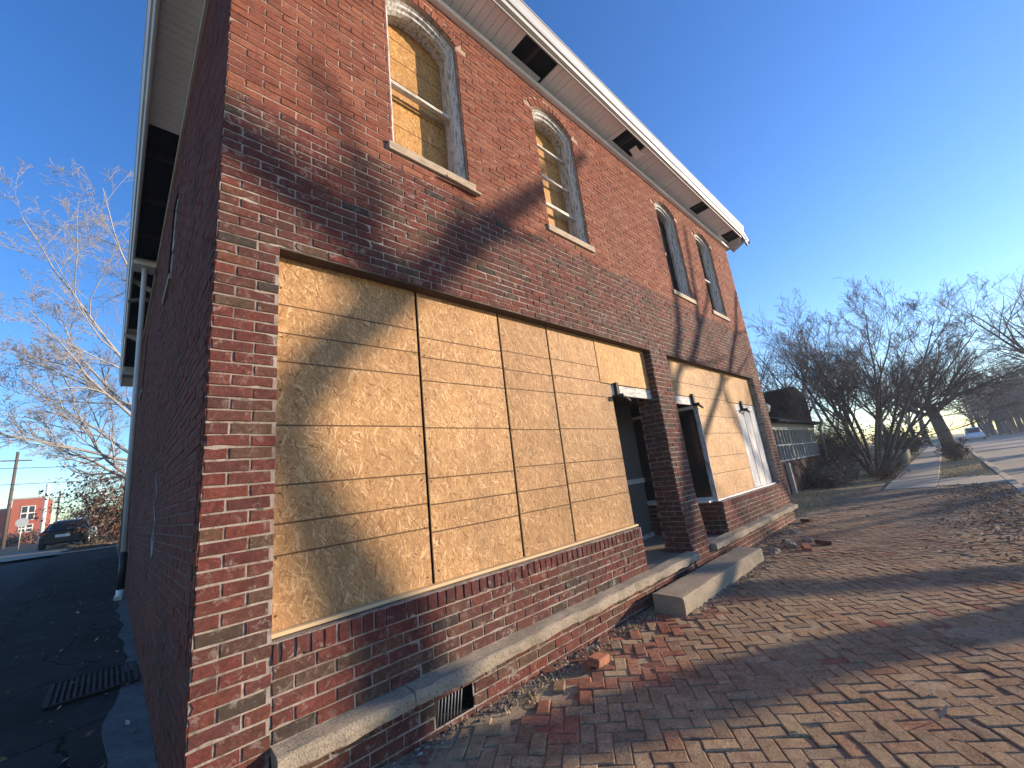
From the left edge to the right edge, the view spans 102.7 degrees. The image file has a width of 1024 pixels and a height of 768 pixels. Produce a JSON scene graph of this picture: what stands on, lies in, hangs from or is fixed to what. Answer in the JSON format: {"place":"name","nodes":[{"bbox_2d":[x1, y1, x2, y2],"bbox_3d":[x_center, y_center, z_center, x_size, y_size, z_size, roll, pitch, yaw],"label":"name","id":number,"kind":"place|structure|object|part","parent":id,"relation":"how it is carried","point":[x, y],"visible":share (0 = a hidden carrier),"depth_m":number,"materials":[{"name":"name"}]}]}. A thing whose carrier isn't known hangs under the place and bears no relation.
{"place":"outdoors","nodes":[
{"label":"outdoors","id":0,"kind":"place"},
{"bbox_2d":[0,545,75,561],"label":"cross street","id":1,"kind":"structure","parent":0,"point":[28,554],"depth_m":19.57,"materials":[{"name":"grey asphalt"}]},
{"bbox_2d":[38,518,95,549],"bbox_3d":[-25.040,8.430,23.229,1.850,1.426,4.725,5,-17,-39],"label":"parked car","id":2,"kind":"object","parent":1,"relation":"on","point":[52,534],"visible":0.71,"depth_m":21.71,"materials":[{"name":"paint"}]},
{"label":"rear window","id":3,"kind":"part","parent":2,"relation":"part of","materials":[{"name":"black glass"}]},
{"bbox_2d":[0,541,80,600],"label":"side street","id":4,"kind":"structure","parent":0,"point":[14,574],"depth_m":14.40,"materials":[{"name":"grey asphalt"}]},
{"bbox_2d":[15,518,28,548],"bbox_3d":[-38.063,11.598,31.720,0.665,2.333,0.084,6,-18,-43],"label":"street sign","id":5,"kind":"object","parent":4,"relation":"on","point":[21,522],"visible":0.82,"depth_m":31.82,"materials":[{"name":"metal"}]},
{"bbox_2d":[0,544,127,767],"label":"asphalt alley","id":6,"kind":"structure","parent":0,"point":[27,740],"depth_m":4.55,"materials":[{"name":"grey asphalt"}]},
{"bbox_2d":[0,556,135,767],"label":"alley leaves","id":7,"kind":"object","parent":6,"relation":"on","point":[126,722],"visible":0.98,"depth_m":3.75,"materials":[{"name":"brown plant"}]},
{"bbox_2d":[41,660,138,710],"bbox_3d":[-3.792,2.707,3.718,0.580,0.017,0.740,6,-18,-43],"label":"drain grate","id":8,"kind":"object","parent":6,"relation":"on","point":[70,692],"visible":1,"depth_m":3.65,"materials":[{"name":"black metal"}]},
{"bbox_2d":[69,515,110,543],"bbox_3d":[-29.993,10.296,29.260,1.850,1.716,4.700,5,-17,-39],"label":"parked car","id":9,"kind":"object","parent":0,"point":[95,530],"visible":0.07,"depth_m":27.85,"materials":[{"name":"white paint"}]},
{"bbox_2d":[101,592,157,767],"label":"side path","id":10,"kind":"structure","parent":0,"point":[124,748],"depth_m":2.93,"materials":[{"name":"concrete"}]},
{"bbox_2d":[0,0,1023,526],"label":"sky","id":11,"kind":"structure","parent":0,"point":[879,140],"materials":[{"name":"blue"}]},
{"bbox_2d":[73,429,997,705],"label":"ground","id":12,"kind":"structure","parent":0,"point":[855,485],"depth_m":14.82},
{"bbox_2d":[0,529,25,546],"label":"bush","id":13,"kind":"object","parent":12,"relation":"on","point":[11,539],"visible":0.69,"depth_m":49.76,"materials":[{"name":"brown plant"}]},
{"bbox_2d":[0,452,31,548],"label":"utility pole","id":14,"kind":"object","parent":12,"relation":"on","point":[5,527],"visible":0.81,"depth_m":42.98,"materials":[{"name":"brown wood"}]},
{"bbox_2d":[7,479,109,484],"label":"power line","id":15,"kind":"object","parent":14,"relation":"attached to","point":[38,483],"visible":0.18,"depth_m":41.71,"materials":[{"name":"black metal"}]},
{"bbox_2d":[0,464,119,468],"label":"power line","id":16,"kind":"object","parent":14,"relation":"attached to","point":[40,467],"visible":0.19,"depth_m":42.02,"materials":[{"name":"black metal"}]},
{"bbox_2d":[0,496,53,544],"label":"school building","id":17,"kind":"structure","parent":12,"relation":"on","point":[26,504],"depth_m":64.51,"materials":[{"name":"brick"}]},
{"bbox_2d":[18,524,32,532],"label":"window","id":18,"kind":"structure","parent":17,"relation":"in","point":[27,526],"depth_m":64.17,"materials":[{"name":"white paint"}]},
{"bbox_2d":[20,505,35,519],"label":"window","id":19,"kind":"structure","parent":17,"relation":"in","point":[25,509],"depth_m":64.64,"materials":[{"name":"white paint"}]},
{"bbox_2d":[17,527,45,544],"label":"bush","id":20,"kind":"object","parent":12,"relation":"on","point":[32,537],"visible":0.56,"depth_m":49.37,"materials":[{"name":"brown plant"}]},
{"bbox_2d":[37,484,50,543],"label":"white pole","id":21,"kind":"object","parent":12,"relation":"on","point":[43,518],"visible":0.83,"depth_m":46.98,"materials":[{"name":"white metal"}]},
{"bbox_2d":[0,543,118,554],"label":"kerb","id":22,"kind":"structure","parent":12,"relation":"on","point":[30,549],"depth_m":22.12,"materials":[{"name":"grey concrete"}]},
{"bbox_2d":[53,492,66,520],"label":"utility pole","id":23,"kind":"object","parent":12,"relation":"on","point":[60,497],"visible":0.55,"depth_m":53.12,"materials":[{"name":"brown wood"}]},
{"bbox_2d":[0,157,134,491],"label":"pale tree","id":24,"kind":"object","parent":12,"relation":"on","point":[114,397],"visible":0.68,"depth_m":23.50,"materials":[{"name":"beige plant"}]},
{"bbox_2d":[47,502,88,520],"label":"bare street tree","id":25,"kind":"object","parent":12,"relation":"on","point":[64,514],"visible":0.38,"depth_m":57.11,"materials":[{"name":"brown plant"}]},
{"bbox_2d":[21,457,126,542],"bbox_3d":[-21.127,6.097,21.719,6.203,4.758,6.352,-12,-14,21],"label":"brown shrub","id":26,"kind":"object","parent":12,"relation":"on","point":[107,513],"visible":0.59,"depth_m":20.79,"materials":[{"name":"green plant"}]},
{"bbox_2d":[63,501,97,519],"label":"bare street tree","id":27,"kind":"object","parent":12,"relation":"on","point":[78,515],"visible":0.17,"depth_m":48.44,"materials":[{"name":"brown plant"}]},
{"bbox_2d":[67,541,118,549],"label":"fallen leaves","id":28,"kind":"object","parent":12,"relation":"on","point":[90,545],"visible":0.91,"depth_m":19.93,"materials":[{"name":"brown plant"}]},
{"bbox_2d":[113,0,797,767],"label":"brick building","id":29,"kind":"structure","parent":12,"relation":"on","point":[439,374],"depth_m":3.47,"materials":[{"name":"red brick"}]},
{"bbox_2d":[162,201,177,305],"bbox_3d":[-4.584,-1.924,5.587,0.135,1.520,0.900,6,-18,-43],"label":"side window","id":30,"kind":"structure","parent":29,"relation":"in","point":[169,278],"depth_m":5.65,"materials":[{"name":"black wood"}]},
{"bbox_2d":[385,0,481,196],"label":"window","id":31,"kind":"structure","parent":29,"relation":"in","point":[426,111],"depth_m":4.31,"materials":[{"name":"white wood"}]},
{"bbox_2d":[531,107,594,253],"bbox_3d":[0.568,-2.759,5.566,0.950,2.032,0.315,6,-18,-43],"label":"window","id":32,"kind":"structure","parent":29,"relation":"in","point":[565,212],"depth_m":5.78,"materials":[{"name":"white wood"}]},
{"bbox_2d":[632,406,692,419],"bbox_3d":[2.610,0.528,7.240,1.120,0.050,0.050,-17,-17,37],"label":"window frame","id":33,"kind":"structure","parent":29,"relation":"in","point":[690,407],"depth_m":6.99,"materials":[{"name":"grey metal"}]},
{"bbox_2d":[630,404,711,500],"bbox_3d":[2.674,1.132,7.096,1.120,1.770,0.020,-17,-17,37],"label":"display window","id":34,"kind":"structure","parent":29,"relation":"in","point":[689,430],"depth_m":6.91,"materials":[{"name":"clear glass"}]},
{"bbox_2d":[654,202,696,304],"bbox_3d":[2.971,-2.496,7.843,0.950,2.032,0.315,6,-18,-43],"label":"window","id":35,"kind":"structure","parent":29,"relation":"in","point":[676,265],"depth_m":8.07,"materials":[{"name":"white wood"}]},
{"bbox_2d":[647,497,712,503],"bbox_3d":[2.777,1.963,6.898,1.120,0.050,0.050,-17,-17,37],"label":"window frame","id":36,"kind":"structure","parent":29,"relation":"in","point":[702,498],"depth_m":6.64,"materials":[{"name":"grey metal"}]},
{"bbox_2d":[694,233,729,321],"bbox_3d":[4.266,-2.355,9.070,0.950,2.032,0.315,6,-18,-43],"label":"window","id":37,"kind":"structure","parent":29,"relation":"in","point":[718,310],"depth_m":9.29,"materials":[{"name":"white glass"}]},
{"bbox_2d":[751,338,829,417],"bbox_3d":[18.202,1.445,29.478,10.867,10.110,9.619,-4,-14,-12],"label":"bare street tree","id":38,"kind":"object","parent":12,"relation":"on","point":[766,384],"visible":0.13,"depth_m":27.84,"materials":[{"name":"brown plant"}]},
{"bbox_2d":[763,386,829,495],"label":"neighbour house","id":39,"kind":"structure","parent":12,"relation":"on","point":[796,443],"depth_m":16.07,"materials":[{"name":"white wood"}]},
{"bbox_2d":[772,428,795,461],"bbox_3d":[9.470,2.116,14.307,2.050,1.120,0.070,6,-18,-43],"label":"window","id":40,"kind":"structure","parent":39,"relation":"in","point":[782,437],"depth_m":14.36,"materials":[{"name":"white glass"}]},
{"bbox_2d":[788,429,808,458],"bbox_3d":[11.025,2.286,15.782,2.050,1.120,0.070,6,-18,-43],"label":"window","id":41,"kind":"structure","parent":39,"relation":"in","point":[796,435],"depth_m":15.80,"materials":[{"name":"white glass"}]},
{"bbox_2d":[802,429,820,456],"bbox_3d":[12.581,2.456,17.256,2.050,1.120,0.070,6,-18,-43],"label":"window","id":42,"kind":"structure","parent":39,"relation":"in","point":[809,435],"depth_m":17.25,"materials":[{"name":"white glass"}]},
{"bbox_2d":[751,303,844,411],"bbox_3d":[20.854,0.459,30.723,8.735,12.032,10.086,-19,-18,41],"label":"bare street tree","id":43,"kind":"object","parent":12,"relation":"on","point":[784,379],"visible":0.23,"depth_m":30.85,"materials":[{"name":"brown plant"}]},
{"bbox_2d":[776,318,876,450],"bbox_3d":[29.877,0.678,37.601,10.617,12.665,9.195,-7,-13,2],"label":"bare street tree","id":44,"kind":"object","parent":12,"relation":"on","point":[824,408],"visible":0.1,"depth_m":36.86,"materials":[{"name":"brown plant"}]},
{"bbox_2d":[800,459,856,488],"bbox_3d":[11.229,3.464,15.154,2.168,1.170,2.573,6,-18,-43],"label":"bare bush","id":45,"kind":"object","parent":12,"relation":"on","point":[818,476],"visible":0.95,"depth_m":14.68,"materials":[{"name":"brown plant"}]},
{"bbox_2d":[811,450,861,481],"bbox_3d":[12.588,3.440,16.434,2.554,1.479,2.228,6,-18,-43],"label":"bare bush","id":46,"kind":"object","parent":12,"relation":"on","point":[831,462],"visible":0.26,"depth_m":16.07,"materials":[{"name":"brown plant"}]},
{"bbox_2d":[808,412,880,461],"bbox_3d":[15.280,3.034,20.498,4.747,3.215,5.315,6,-18,-43],"label":"bare bush","id":47,"kind":"object","parent":12,"relation":"on","point":[837,436],"visible":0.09,"depth_m":19.57,"materials":[{"name":"brown plant"}]},
{"bbox_2d":[811,411,894,468],"bbox_3d":[17.958,3.170,22.701,5.088,3.666,5.100,6,-18,-43],"label":"bare bush","id":48,"kind":"object","parent":12,"relation":"on","point":[870,433],"visible":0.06,"depth_m":22.25,"materials":[{"name":"brown plant"}]},
{"bbox_2d":[814,417,903,476],"bbox_3d":[14.579,2.893,18.588,4.370,2.850,4.585,-10,-14,15],"label":"bare bush","id":49,"kind":"object","parent":12,"relation":"on","point":[834,449],"visible":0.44,"depth_m":17.80,"materials":[{"name":"brown plant"}]},
{"bbox_2d":[815,343,929,436],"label":"bare street tree","id":50,"kind":"object","parent":12,"relation":"on","point":[865,398],"visible":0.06,"depth_m":41.78,"materials":[{"name":"brown plant"}]},
{"bbox_2d":[744,272,1023,475],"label":"bare tree","id":51,"kind":"object","parent":12,"relation":"on","point":[847,378],"visible":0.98,"depth_m":17.18,"materials":[{"name":"brown plant"}]},
{"bbox_2d":[864,450,910,466],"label":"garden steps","id":52,"kind":"structure","parent":12,"relation":"on","point":[906,459],"depth_m":21.35,"materials":[{"name":"grey concrete"}]},
{"bbox_2d":[864,461,910,480],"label":"dead bush","id":53,"kind":"object","parent":12,"relation":"on","point":[887,472],"visible":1,"depth_m":15.23,"materials":[{"name":"brown plant"}]},
{"bbox_2d":[872,454,909,469],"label":"bush","id":54,"kind":"object","parent":12,"relation":"on","point":[898,463],"visible":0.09,"depth_m":18.62,"materials":[{"name":"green plant"}]},
{"bbox_2d":[858,361,925,434],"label":"bare street tree","id":55,"kind":"object","parent":12,"relation":"on","point":[907,421],"visible":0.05,"depth_m":66.29,"materials":[{"name":"grey plant"}]},
{"bbox_2d":[834,340,956,445],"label":"bare street tree","id":56,"kind":"object","parent":12,"relation":"on","point":[923,423],"visible":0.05,"depth_m":51.42,"materials":[{"name":"brown plant"}]},
{"bbox_2d":[862,421,935,454],"bbox_3d":[30.469,4.301,32.273,4.388,2.983,4.413,6,-18,-43],"label":"evergreen shrub","id":57,"kind":"object","parent":12,"relation":"on","point":[914,446],"visible":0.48,"depth_m":31.52,"materials":[{"name":"green plant"}]},
{"bbox_2d":[845,445,995,483],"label":"grass","id":58,"kind":"structure","parent":12,"relation":"on","point":[954,461],"depth_m":16.49,"materials":[{"name":"plant"}]},
{"bbox_2d":[833,323,1023,454],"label":"street tree","id":59,"kind":"object","parent":12,"relation":"on","point":[938,425],"visible":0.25,"depth_m":25.83,"materials":[{"name":"brown plant"}]},
{"bbox_2d":[931,435,972,460],"bbox_3d":[22.549,3.301,21.017,1.938,1.375,1.461,6,-18,-43],"label":"russet shrub","id":60,"kind":"object","parent":12,"relation":"on","point":[952,454],"visible":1,"depth_m":20.72,"materials":[{"name":"brown plant"}]},
{"bbox_2d":[935,379,984,426],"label":"bare street tree","id":61,"kind":"object","parent":12,"relation":"on","point":[958,404],"visible":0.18,"depth_m":83.96,"materials":[{"name":"grey plant"}]},
{"bbox_2d":[922,265,1023,374],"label":"bare street tree","id":62,"kind":"object","parent":12,"relation":"on","point":[1010,326],"visible":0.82,"depth_m":31.51,"materials":[{"name":"brown plant"}]},
{"bbox_2d":[938,360,1023,434],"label":"bare street tree","id":63,"kind":"object","parent":12,"relation":"on","point":[1005,427],"visible":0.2,"depth_m":64.55,"materials":[{"name":"grey plant"}]},
{"bbox_2d":[949,354,1023,436],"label":"bare trees","id":64,"kind":"object","parent":12,"relation":"on","point":[1011,425],"visible":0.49,"depth_m":68.50,"materials":[{"name":"brown plant"}]},
{"bbox_2d":[955,430,1023,493],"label":"kerb","id":65,"kind":"structure","parent":12,"relation":"on","point":[1012,481],"depth_m":12.62,"materials":[{"name":"grey concrete"}]},
{"bbox_2d":[983,347,1023,399],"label":"bare street tree","id":66,"kind":"object","parent":12,"relation":"on","point":[1012,374],"visible":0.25,"depth_m":61.55,"materials":[{"name":"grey plant"}]},
{"bbox_2d":[991,357,1023,391],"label":"bare street tree","id":67,"kind":"object","parent":12,"relation":"on","point":[1012,379],"visible":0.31,"depth_m":55.50,"materials":[{"name":"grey plant"}]},
{"bbox_2d":[997,291,1023,318],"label":"bare street tree","id":68,"kind":"object","parent":12,"relation":"on","point":[1013,305],"visible":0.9,"depth_m":27.78,"materials":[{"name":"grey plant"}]},
{"bbox_2d":[381,482,1023,767],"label":"brick pavement","id":69,"kind":"structure","parent":0,"point":[910,653],"depth_m":2.82,"materials":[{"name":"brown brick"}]},
{"bbox_2d":[504,609,666,713],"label":"dry weeds","id":70,"kind":"object","parent":69,"relation":"on","point":[590,650],"visible":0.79,"depth_m":3.12,"materials":[{"name":"brown plant"}]},
{"bbox_2d":[588,651,608,668],"bbox_3d":[0.684,2.175,3.234,0.100,0.060,0.200,-9,-21,35],"label":"loose brick","id":71,"kind":"object","parent":69,"relation":"on","point":[598,659],"visible":1,"depth_m":3.18,"materials":[{"name":"red brick"}]},
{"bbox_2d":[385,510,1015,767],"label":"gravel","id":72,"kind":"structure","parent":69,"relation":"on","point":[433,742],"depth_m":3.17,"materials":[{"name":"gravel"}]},
{"bbox_2d":[652,547,763,615],"bbox_3d":[2.518,2.362,5.033,2.540,0.220,0.345,6,-18,-43],"label":"concrete step","id":73,"kind":"object","parent":69,"relation":"on","point":[687,594],"visible":0.94,"depth_m":4.62,"materials":[{"name":"grey concrete"}]},
{"bbox_2d":[768,547,780,553],"bbox_3d":[3.912,2.502,6.114,0.239,0.090,0.175,6,-18,-43],"label":"rubble chunk","id":74,"kind":"object","parent":69,"relation":"on","point":[775,550],"visible":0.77,"depth_m":6.08,"materials":[{"name":"concrete"}]},
{"bbox_2d":[781,539,790,542],"bbox_3d":[4.505,2.581,6.736,0.156,0.078,0.140,-12,-14,22],"label":"rubble chunk","id":75,"kind":"object","parent":69,"relation":"on","point":[785,540],"visible":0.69,"depth_m":6.70,"materials":[{"name":"stone"}]},
{"bbox_2d":[784,542,797,547],"bbox_3d":[4.336,2.512,6.352,0.160,0.116,0.226,6,-18,-43],"label":"rubble chunk","id":76,"kind":"object","parent":69,"relation":"on","point":[790,544],"visible":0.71,"depth_m":6.32,"materials":[{"name":"concrete"}]},
{"bbox_2d":[789,530,802,533],"bbox_3d":[5.099,2.663,7.357,0.215,0.090,0.129,-6,-13,-2],"label":"rubble chunk","id":77,"kind":"object","parent":69,"relation":"on","point":[794,532],"visible":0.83,"depth_m":7.32,"materials":[{"name":"concrete"}]},
{"bbox_2d":[582,494,1022,729],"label":"scattered leaves","id":78,"kind":"object","parent":69,"relation":"on","point":[646,684],"visible":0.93,"depth_m":3.38,"materials":[{"name":"brown plant"}]},
{"bbox_2d":[801,544,811,550],"bbox_3d":[4.342,2.418,6.043,0.100,0.060,0.200,-6,-3,22],"label":"loose brick","id":79,"kind":"object","parent":69,"relation":"on","point":[805,547],"visible":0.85,"depth_m":6.00,"materials":[{"name":"red brick"}]},
{"bbox_2d":[800,519,812,521],"bbox_3d":[5.973,2.766,8.301,0.100,0.060,0.200,3,-16,-16],"label":"loose brick","id":80,"kind":"object","parent":69,"relation":"on","point":[806,520],"visible":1,"depth_m":8.26,"materials":[{"name":"red brick"}]},
{"bbox_2d":[802,536,813,541],"bbox_3d":[4.788,2.529,6.647,0.166,0.087,0.174,-14,-15,30],"label":"rubble chunk","id":81,"kind":"object","parent":69,"relation":"on","point":[806,539],"visible":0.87,"depth_m":6.60,"materials":[{"name":"concrete"}]},
{"bbox_2d":[815,539,831,544],"bbox_3d":[4.761,2.423,6.268,0.200,0.060,0.100,-4,-16,27],"label":"loose brick","id":82,"kind":"object","parent":69,"relation":"on","point":[823,542],"visible":0.98,"depth_m":6.23,"materials":[{"name":"red brick"}]},
{"bbox_2d":[790,489,870,517],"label":"dry grass","id":83,"kind":"structure","parent":69,"relation":"on","point":[817,496],"depth_m":11.70,"materials":[{"name":"brown plant"}]},
{"bbox_2d":[939,705,946,718],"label":"curled leaf","id":84,"kind":"object","parent":69,"relation":"on","point":[942,712],"visible":1,"depth_m":2.18,"materials":[{"name":"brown plant"}]},
{"bbox_2d":[917,481,1023,577],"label":"leaf litter","id":85,"kind":"object","parent":69,"relation":"on","point":[1005,506],"visible":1,"depth_m":7.18,"materials":[{"name":"brown plant"}]},
{"bbox_2d":[883,440,1006,489],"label":"sidewalk","id":86,"kind":"structure","parent":0,"point":[924,467],"depth_m":13.80,"materials":[{"name":"grey concrete"}]},
{"bbox_2d":[952,431,1023,485],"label":"road","id":87,"kind":"structure","parent":0,"point":[1004,452],"depth_m":26.69,"materials":[{"name":"grey asphalt"}]},
{"bbox_2d":[964,427,986,440],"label":"parked car","id":88,"kind":"object","parent":87,"relation":"on","point":[972,432],"visible":0.96,"depth_m":54.81,"materials":[{"name":"white paint"}]}
]}

